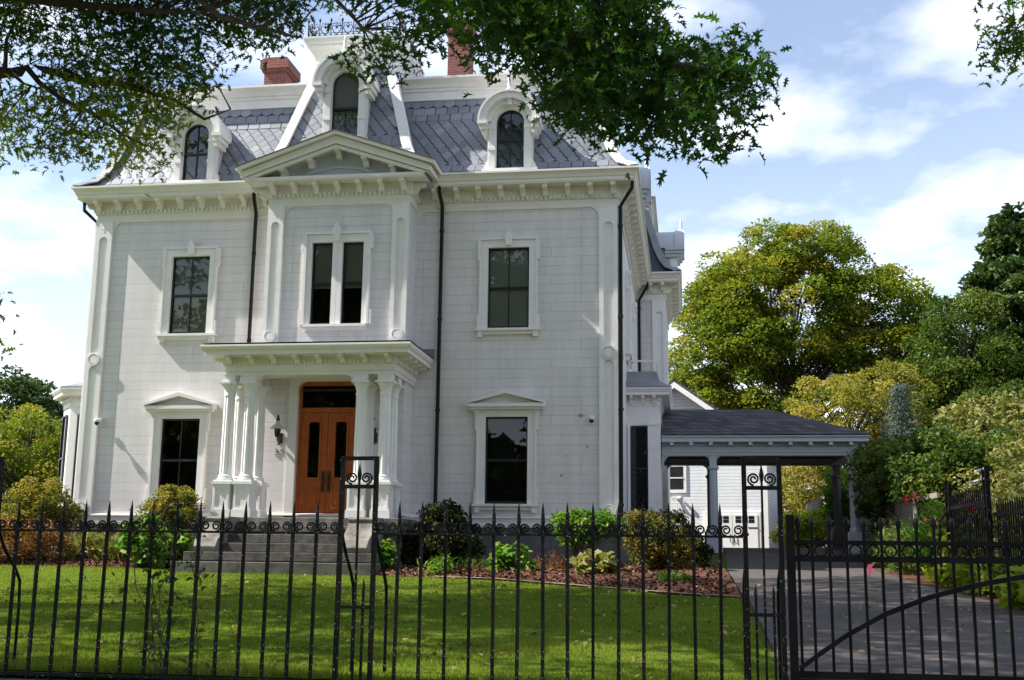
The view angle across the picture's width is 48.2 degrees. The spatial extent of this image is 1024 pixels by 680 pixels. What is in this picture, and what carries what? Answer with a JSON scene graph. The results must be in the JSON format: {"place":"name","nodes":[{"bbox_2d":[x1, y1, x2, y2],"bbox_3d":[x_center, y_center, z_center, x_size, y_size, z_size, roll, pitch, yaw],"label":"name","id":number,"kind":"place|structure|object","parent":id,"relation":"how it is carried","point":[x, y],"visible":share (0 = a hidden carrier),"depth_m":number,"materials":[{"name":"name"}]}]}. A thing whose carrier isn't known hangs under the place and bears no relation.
{"place":"outdoors","nodes":[
{"label":"outdoors","id":0,"kind":"place"},
{"bbox_2d":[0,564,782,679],"bbox_3d":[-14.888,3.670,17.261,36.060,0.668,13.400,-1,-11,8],"label":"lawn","id":1,"kind":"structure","parent":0,"point":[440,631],"depth_m":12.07,"materials":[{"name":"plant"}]},
{"bbox_2d":[0,550,997,679],"bbox_3d":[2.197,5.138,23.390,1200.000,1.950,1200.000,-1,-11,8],"label":"ground","id":2,"kind":"structure","parent":0,"point":[715,560],"depth_m":9.14,"materials":[{"name":"brown soil"}]},
{"bbox_2d":[0,678,52,679],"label":"stone kerb","id":3,"kind":"structure","parent":2,"relation":"on","point":[21,679],"depth_m":8.81,"materials":[{"name":"stone"}]},
{"bbox_2d":[0,457,20,658],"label":"fence post","id":4,"kind":"object","parent":3,"relation":"on","point":[2,470],"visible":0.86,"depth_m":9.26,"materials":[{"name":"black metal"}]},
{"bbox_2d":[332,456,387,679],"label":"fence post","id":5,"kind":"object","parent":3,"relation":"on","point":[375,546],"visible":0.98,"depth_m":8.62,"materials":[{"name":"black metal"}]},
{"bbox_2d":[0,500,744,679],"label":"iron fence","id":6,"kind":"object","parent":3,"relation":"on","point":[175,528],"visible":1,"depth_m":8.60,"materials":[{"name":"black metal"}]},
{"bbox_2d":[111,499,214,675],"bbox_3d":[-2.679,1.922,8.869,0.800,1.352,0.360,-1,-11,8],"label":"fence vine","id":7,"kind":"object","parent":6,"relation":"attached to","point":[157,574],"visible":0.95,"depth_m":8.84,"materials":[{"name":"green plant"}]},
{"bbox_2d":[741,456,787,679],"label":"fence post","id":8,"kind":"object","parent":3,"relation":"on","point":[780,614],"visible":1,"depth_m":8.17,"materials":[{"name":"black metal"}]},
{"bbox_2d":[785,515,1023,679],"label":"driveway gate","id":9,"kind":"structure","parent":8,"relation":"attached to","point":[796,673],"depth_m":7.98,"materials":[{"name":"metal"}]},
{"bbox_2d":[867,564,872,575],"bbox_3d":[2.516,1.614,8.028,0.040,0.085,0.024,-1,-11,8],"label":"ribbon","id":10,"kind":"object","parent":9,"relation":"attached to","point":[869,567],"visible":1,"depth_m":8.02,"materials":[{"name":"pink fabric"}]},
{"bbox_2d":[0,402,61,553],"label":"broad tree","id":11,"kind":"object","parent":2,"relation":"on","point":[42,464],"visible":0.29,"depth_m":62.68,"materials":[{"name":"green plant"}]},
{"bbox_2d":[0,364,63,531],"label":"broad tree","id":12,"kind":"object","parent":2,"relation":"on","point":[22,389],"visible":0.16,"depth_m":81.23,"materials":[{"name":"green plant"}]},
{"bbox_2d":[170,516,394,575],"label":"entrance steps","id":13,"kind":"structure","parent":2,"relation":"on","point":[279,549],"depth_m":21.32,"materials":[{"name":"stone"}]},
{"bbox_2d":[51,15,684,566],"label":"mansard house","id":14,"kind":"structure","parent":2,"relation":"on","point":[473,299],"depth_m":25.14,"materials":[{"name":"white"}]},
{"bbox_2d":[51,383,81,554],"bbox_3d":[-10.092,3.640,28.580,1.630,4.700,4.700,-1,-11,8],"label":"bay window","id":15,"kind":"structure","parent":14,"relation":"in","point":[69,395],"depth_m":26.79,"materials":[{"name":"white paint"}]},
{"bbox_2d":[94,418,101,424],"bbox_3d":[-9.276,1.823,25.601,0.120,0.175,0.180,-1,-11,8],"label":"security camera","id":16,"kind":"object","parent":14,"relation":"attached to","point":[97,421],"visible":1,"depth_m":25.54,"materials":[{"name":"white plastic"}]},
{"bbox_2d":[143,392,216,510],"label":"window","id":17,"kind":"structure","parent":14,"relation":"in","point":[180,424],"depth_m":25.46,"materials":[{"name":"white paint"}]},
{"bbox_2d":[155,240,220,342],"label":"window","id":18,"kind":"structure","parent":14,"relation":"in","point":[190,273],"depth_m":26.06,"materials":[{"name":"white paint"}]},
{"bbox_2d":[270,414,284,444],"bbox_3d":[-4.945,1.886,24.130,0.330,0.640,0.334,8,-13,-34],"label":"wall lantern","id":19,"kind":"object","parent":14,"relation":"attached to","point":[277,427],"depth_m":24.09,"materials":[{"name":"brown metal"}]},
{"bbox_2d":[302,234,337,330],"bbox_3d":[-4.069,-1.169,25.169,0.686,2.130,1.030,-1,-11,8],"label":"window","id":20,"kind":"structure","parent":14,"relation":"in","point":[321,265],"depth_m":24.92,"materials":[{"name":"white paint"}]},
{"bbox_2d":[295,381,355,513],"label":"front door","id":21,"kind":"structure","parent":14,"relation":"in","point":[327,410],"depth_m":24.27,"materials":[{"name":"brown wood"}]},
{"bbox_2d":[333,233,368,330],"bbox_3d":[-3.387,-1.180,25.067,0.686,2.130,1.030,-1,-11,8],"label":"window","id":22,"kind":"structure","parent":14,"relation":"in","point":[352,256],"depth_m":24.81,"materials":[{"name":"white paint"}]},
{"bbox_2d":[374,415,378,444],"bbox_3d":[-2.898,1.854,23.825,0.330,0.640,0.334,8,-13,-34],"label":"wall lantern","id":23,"kind":"object","parent":14,"relation":"attached to","point":[376,426],"depth_m":23.82,"materials":[{"name":"brown metal"}]},
{"bbox_2d":[468,389,544,512],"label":"window","id":24,"kind":"structure","parent":14,"relation":"in","point":[506,423],"depth_m":24.40,"materials":[{"name":"white paint"}]},
{"bbox_2d":[475,230,539,337],"bbox_3d":[-0.075,-1.220,24.934,1.410,2.360,0.235,-1,-11,8],"label":"window","id":25,"kind":"structure","parent":14,"relation":"in","point":[508,264],"depth_m":24.98,"materials":[{"name":"white paint"}]},
{"bbox_2d":[589,415,593,422],"bbox_3d":[1.672,1.662,24.039,0.120,0.175,0.180,-1,-11,8],"label":"security camera","id":26,"kind":"object","parent":14,"relation":"attached to","point":[591,418],"visible":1,"depth_m":23.97,"materials":[{"name":"white plastic"}]},
{"bbox_2d":[625,270,632,368],"bbox_3d":[2.844,-0.561,28.237,0.230,2.360,1.400,-1,-11,8],"label":"window","id":27,"kind":"structure","parent":14,"relation":"in","point":[628,353],"depth_m":27.69,"materials":[{"name":"white paint"}]},
{"bbox_2d":[632,302,636,371],"bbox_3d":[3.370,0.011,31.753,0.215,2.170,1.350,-1,-11,8],"label":"window","id":28,"kind":"structure","parent":14,"relation":"in","point":[634,304],"depth_m":31.21,"materials":[{"name":"white paint"}]},
{"bbox_2d":[626,360,672,559],"bbox_3d":[3.472,3.398,28.468,1.080,5.460,3.200,-1,-11,8],"label":"bay window","id":29,"kind":"structure","parent":14,"relation":"in","point":[648,398],"depth_m":27.33,"materials":[{"name":"white paint"}]},
{"bbox_2d":[0,553,739,596],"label":"mulch bed","id":30,"kind":"object","parent":2,"relation":"on","point":[703,572],"visible":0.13,"depth_m":19.35,"materials":[{"name":"brown wood"}]},
{"bbox_2d":[0,515,75,561],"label":"barberry shrub","id":31,"kind":"object","parent":30,"relation":"on","point":[50,539],"visible":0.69,"depth_m":22.91,"materials":[{"name":"red plant"}]},
{"bbox_2d":[0,475,88,557],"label":"maple shrub","id":32,"kind":"object","parent":30,"relation":"on","point":[51,514],"visible":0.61,"depth_m":24.07,"materials":[{"name":"green plant"}]},
{"bbox_2d":[48,523,134,561],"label":"ornamental grass","id":33,"kind":"object","parent":30,"relation":"on","point":[94,546],"depth_m":23.25,"materials":[{"name":"plant"}]},
{"bbox_2d":[113,512,195,568],"bbox_3d":[-6.872,3.902,22.096,1.760,1.133,1.072,-1,-11,8],"label":"hydrangea bush","id":34,"kind":"object","parent":30,"relation":"on","point":[184,540],"visible":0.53,"depth_m":21.89,"materials":[{"name":"green plant"}]},
{"bbox_2d":[134,484,205,529],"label":"maple shrub","id":35,"kind":"object","parent":30,"relation":"on","point":[188,499],"visible":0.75,"depth_m":22.70,"materials":[{"name":"green plant"}]},
{"bbox_2d":[370,538,405,568],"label":"leafy plant","id":36,"kind":"object","parent":30,"relation":"on","point":[388,553],"visible":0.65,"depth_m":21.20,"materials":[{"name":"green plant"}]},
{"bbox_2d":[417,550,458,573],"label":"leafy plant","id":37,"kind":"object","parent":30,"relation":"on","point":[437,566],"visible":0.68,"depth_m":20.43,"materials":[{"name":"green plant"}]},
{"bbox_2d":[400,497,488,566],"bbox_3d":[-1.345,3.847,22.573,1.824,1.486,1.290,-1,-11,8],"label":"yew shrub","id":38,"kind":"object","parent":30,"relation":"on","point":[457,545],"visible":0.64,"depth_m":22.36,"materials":[{"name":"green plant"}]},
{"bbox_2d":[452,553,489,568],"bbox_3d":[-0.544,4.283,21.898,1.701,0.448,0.924,-1,-11,8],"label":"juniper","id":39,"kind":"object","parent":30,"relation":"on","point":[484,564],"visible":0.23,"depth_m":21.83,"materials":[{"name":"green plant"}]},
{"bbox_2d":[486,540,538,571],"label":"leafy plant","id":40,"kind":"object","parent":30,"relation":"on","point":[505,558],"visible":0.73,"depth_m":20.98,"materials":[{"name":"green plant"}]},
{"bbox_2d":[531,550,574,568],"bbox_3d":[0.613,4.215,21.735,1.269,0.553,0.924,-1,-11,8],"label":"juniper","id":41,"kind":"object","parent":30,"relation":"on","point":[552,564],"visible":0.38,"depth_m":21.73,"materials":[{"name":"green plant"}]},
{"bbox_2d":[549,506,625,567],"bbox_3d":[1.391,3.745,21.204,1.445,1.313,1.013,-1,-11,8],"label":"hydrangea bush","id":42,"kind":"object","parent":30,"relation":"on","point":[579,518],"visible":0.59,"depth_m":21.09,"materials":[{"name":"green plant"}]},
{"bbox_2d":[569,549,616,574],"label":"hosta","id":43,"kind":"object","parent":30,"relation":"on","point":[605,562],"visible":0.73,"depth_m":20.26,"materials":[{"name":"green plant"}]},
{"bbox_2d":[620,507,702,569],"bbox_3d":[2.841,3.849,21.863,1.634,1.320,1.150,-1,-11,8],"label":"spirea shrub","id":44,"kind":"object","parent":30,"relation":"on","point":[658,556],"visible":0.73,"depth_m":21.73,"materials":[{"name":"green plant"}]},
{"bbox_2d":[624,507,715,567],"bbox_3d":[3.155,4.015,22.998,1.877,1.336,1.118,-1,-11,8],"label":"yew shrub","id":45,"kind":"object","parent":30,"relation":"on","point":[682,520],"visible":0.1,"depth_m":22.86,"materials":[{"name":"green plant"}]},
{"bbox_2d":[655,569,691,580],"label":"leafy plant","id":46,"kind":"object","parent":30,"relation":"on","point":[662,575],"visible":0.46,"depth_m":18.78,"materials":[{"name":"green plant"}]},
{"bbox_2d":[0,0,791,361],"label":"oak tree","id":47,"kind":"object","parent":2,"relation":"on","point":[590,62],"visible":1,"depth_m":11.14,"materials":[{"name":"green plant"}]},
{"bbox_2d":[440,576,737,595],"bbox_3d":[1.000,3.866,18.066,6.140,0.156,0.468,-9,-14,42],"label":"bed edging","id":48,"kind":"object","parent":2,"relation":"on","point":[597,586],"visible":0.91,"depth_m":17.67,"materials":[{"name":"stone"}]},
{"bbox_2d":[669,379,778,547],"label":"garage","id":49,"kind":"structure","parent":2,"relation":"on","point":[688,484],"depth_m":39.84,"materials":[{"name":"white wood"}]},
{"bbox_2d":[671,496,683,500],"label":"floodlight","id":50,"kind":"object","parent":49,"relation":"attached to","point":[677,498],"visible":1,"depth_m":40.11,"materials":[{"name":"white plastic"}]},
{"bbox_2d":[670,466,686,492],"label":"window","id":51,"kind":"structure","parent":49,"relation":"in","point":[677,474],"depth_m":40.32,"materials":[{"name":"white paint"}]},
{"bbox_2d":[704,511,761,547],"bbox_3d":[7.582,6.722,39.322,1.920,1.650,0.143,-3,-11,19],"label":"garage door","id":52,"kind":"structure","parent":49,"relation":"in","point":[730,518],"depth_m":39.25,"materials":[{"name":"white paint"}]},
{"bbox_2d":[661,409,870,553],"bbox_3d":[6.480,3.669,29.760,5.040,3.762,3.940,-1,-11,8],"label":"porte cochere","id":53,"kind":"object","parent":2,"relation":"on","point":[711,441],"visible":0.91,"depth_m":28.45,"materials":[{"name":"grey paint"}]},
{"bbox_2d":[768,506,831,548],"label":"garden shrub","id":54,"kind":"object","parent":2,"relation":"on","point":[819,530],"visible":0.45,"depth_m":36.75,"materials":[{"name":"green plant"}]},
{"bbox_2d":[668,217,941,500],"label":"maple tree","id":55,"kind":"object","parent":2,"relation":"on","point":[727,295],"visible":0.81,"depth_m":62.21,"materials":[{"name":"green plant"}]},
{"bbox_2d":[781,466,843,540],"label":"tan shrub","id":56,"kind":"object","parent":2,"relation":"on","point":[786,507],"visible":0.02,"depth_m":51.12,"materials":[{"name":"green plant"}]},
{"bbox_2d":[780,358,937,516],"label":"ornamental tree","id":57,"kind":"object","parent":2,"relation":"on","point":[847,404],"visible":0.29,"depth_m":46.07,"materials":[{"name":"yellow plant"}]},
{"bbox_2d":[859,291,975,469],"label":"green tree","id":58,"kind":"object","parent":2,"relation":"on","point":[950,345],"visible":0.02,"depth_m":65.16,"materials":[{"name":"green plant"}]},
{"bbox_2d":[872,286,1023,439],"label":"green tree","id":59,"kind":"object","parent":2,"relation":"on","point":[996,359],"visible":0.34,"depth_m":54.16,"materials":[{"name":"green plant"}]},
{"bbox_2d":[918,378,1023,550],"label":"green tree","id":60,"kind":"object","parent":2,"relation":"on","point":[992,390],"visible":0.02,"depth_m":41.27,"materials":[{"name":"green plant"}]},
{"bbox_2d":[932,387,1023,452],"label":"variegated shrub","id":61,"kind":"object","parent":2,"relation":"on","point":[1012,409],"visible":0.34,"depth_m":27.64,"materials":[{"name":"green plant"}]},
{"bbox_2d":[942,201,1023,394],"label":"broadleaf tree","id":62,"kind":"object","parent":2,"relation":"on","point":[1000,267],"visible":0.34,"depth_m":57.69,"materials":[{"name":"green plant"}]},
{"bbox_2d":[947,440,1023,552],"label":"variegated shrub","id":63,"kind":"object","parent":2,"relation":"on","point":[1014,479],"visible":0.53,"depth_m":20.76,"materials":[{"name":"green plant"}]},
{"bbox_2d":[968,0,1023,87],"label":"oak tree","id":64,"kind":"object","parent":2,"relation":"on","point":[1016,40],"visible":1,"depth_m":13.06,"materials":[{"name":"green plant"}]},
{"bbox_2d":[0,0,1023,547],"label":"sky","id":65,"kind":"structure","parent":0,"point":[887,131],"materials":[{"name":"blue"}]},
{"bbox_2d":[723,548,1023,679],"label":"driveway","id":66,"kind":"structure","parent":0,"point":[734,560],"depth_m":12.92,"materials":[{"name":"grey asphalt"}]},
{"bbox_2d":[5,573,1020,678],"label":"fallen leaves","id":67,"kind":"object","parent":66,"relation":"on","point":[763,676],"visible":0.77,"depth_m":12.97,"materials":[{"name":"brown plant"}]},
{"bbox_2d":[833,549,1023,608],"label":"garden soil","id":68,"kind":"structure","parent":0,"point":[910,577],"depth_m":21.15,"materials":[{"name":"brown soil"}]},
{"bbox_2d":[818,466,850,531],"bbox_3d":[9.178,4.718,32.180,1.149,2.403,1.324,-1,-11,8],"label":"tree","id":69,"kind":"object","parent":68,"relation":"on","point":[829,504],"visible":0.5,"depth_m":32.10,"materials":[{"name":"green plant"}]},
{"bbox_2d":[806,480,939,568],"bbox_3d":[9.686,5.409,32.749,0.075,2.526,23.500,-1,-11,8],"label":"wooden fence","id":70,"kind":"object","parent":68,"relation":"on","point":[902,511],"visible":0.15,"depth_m":25.50,"materials":[{"name":"wood"}]},
{"bbox_2d":[857,515,923,575],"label":"fern","id":71,"kind":"object","parent":68,"relation":"on","point":[906,567],"visible":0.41,"depth_m":21.96,"materials":[{"name":"green plant"}]},
{"bbox_2d":[876,380,942,517],"bbox_3d":[11.805,3.865,34.446,3.308,5.358,3.350,-1,-11,8],"label":"spruce tree","id":72,"kind":"object","parent":68,"relation":"on","point":[900,406],"visible":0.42,"depth_m":34.74,"materials":[{"name":"green plant"}]},
{"bbox_2d":[843,417,1022,540],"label":"bush","id":73,"kind":"object","parent":68,"relation":"on","point":[889,471],"visible":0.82,"depth_m":23.41,"materials":[{"name":"green plant"}]},
{"bbox_2d":[902,493,983,577],"bbox_3d":[7.701,3.498,20.146,1.359,1.568,2.493,-7,-13,36],"label":"rose bush","id":74,"kind":"object","parent":68,"relation":"on","point":[924,526],"visible":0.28,"depth_m":19.83,"materials":[{"name":"green plant"}]},
{"bbox_2d":[922,525,984,581],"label":"leafy plant","id":75,"kind":"object","parent":68,"relation":"on","point":[945,551],"visible":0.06,"depth_m":18.81,"materials":[{"name":"green plant"}]},
{"bbox_2d":[921,548,1021,599],"bbox_3d":[7.290,3.578,17.254,1.355,0.922,5.100,-1,-11,8],"label":"hosta","id":76,"kind":"object","parent":68,"relation":"on","point":[962,575],"visible":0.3,"depth_m":17.29,"materials":[{"name":"green plant"}]},
{"bbox_2d":[938,466,1023,598],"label":"side fence","id":77,"kind":"object","parent":68,"relation":"on","point":[983,506],"visible":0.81,"depth_m":16.74,"materials":[{"name":"black metal"}]},
{"bbox_2d":[981,555,1022,593],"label":"garden shrub","id":78,"kind":"object","parent":68,"relation":"on","point":[998,568],"visible":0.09,"depth_m":15.31,"materials":[{"name":"green plant"}]},
{"bbox_2d":[994,564,1023,608],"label":"hosta","id":79,"kind":"object","parent":68,"relation":"on","point":[1017,591],"visible":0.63,"depth_m":14.61,"materials":[{"name":"green plant"}]}
]}

